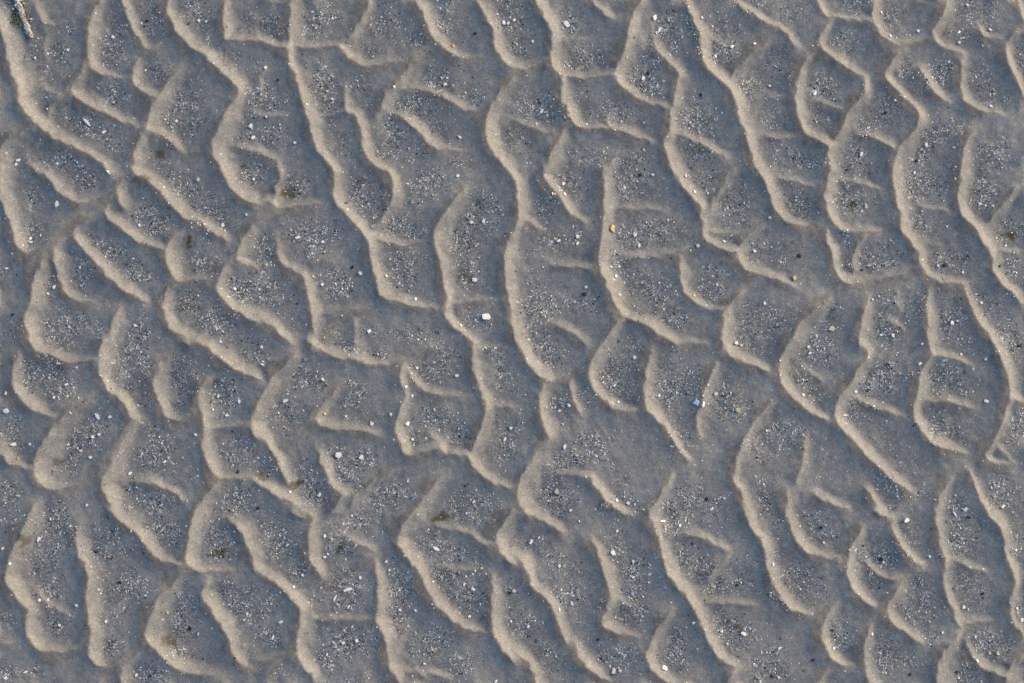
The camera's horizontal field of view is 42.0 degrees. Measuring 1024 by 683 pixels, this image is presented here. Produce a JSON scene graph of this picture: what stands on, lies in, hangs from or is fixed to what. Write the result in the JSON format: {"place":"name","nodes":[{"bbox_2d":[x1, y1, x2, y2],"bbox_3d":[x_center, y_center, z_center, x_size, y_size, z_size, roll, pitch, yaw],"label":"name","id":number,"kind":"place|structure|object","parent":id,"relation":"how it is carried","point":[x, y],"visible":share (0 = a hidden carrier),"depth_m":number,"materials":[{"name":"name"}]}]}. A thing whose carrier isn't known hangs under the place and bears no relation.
{"place":"outdoors","nodes":[
{"label":"outdoors","id":0,"kind":"place"},
{"bbox_2d":[0,0,1023,682],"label":"sand","id":1,"kind":"structure","parent":0,"point":[850,458],"depth_m":1.60,"materials":[{"name":"beige sand"}]},
{"bbox_2d":[4,0,33,39],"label":"twig","id":2,"kind":"object","parent":1,"relation":"on","point":[20,13],"visible":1,"depth_m":1.60,"materials":[{"name":"beige wood"}]},
{"bbox_2d":[335,452,341,457],"bbox_3d":[-0.208,0.136,1.603,0.010,0.002,0.008,-20,97,-11],"label":"shell chip","id":3,"kind":"object","parent":1,"relation":"on","point":[338,454],"visible":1,"depth_m":1.60,"materials":[{"name":"white"}]},
{"bbox_2d":[482,313,490,319],"bbox_3d":[-0.031,-0.030,1.599,0.011,0.003,0.008,-3,81,-15],"label":"shell chip","id":4,"kind":"object","parent":1,"relation":"on","point":[486,316],"visible":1,"depth_m":1.60,"materials":[{"name":"white"}]},
{"bbox_2d":[0,0,1023,682],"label":"shell grit","id":5,"kind":"object","parent":1,"relation":"on","point":[330,662],"visible":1,"depth_m":1.60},
{"bbox_2d":[563,21,569,27],"bbox_3d":[0.066,-0.382,1.604,0.007,0.002,0.009,-46,100,-6],"label":"shell chip","id":6,"kind":"object","parent":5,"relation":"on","point":[566,24],"visible":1,"depth_m":1.60,"materials":[{"name":"white"}]},
{"bbox_2d":[610,224,614,231],"bbox_3d":[0.120,-0.136,1.601,0.007,0.002,0.009,11,86,-39],"label":"shell chip","id":7,"kind":"object","parent":1,"relation":"on","point":[612,227],"visible":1,"depth_m":1.60,"materials":[{"name":"orange"}]}
]}

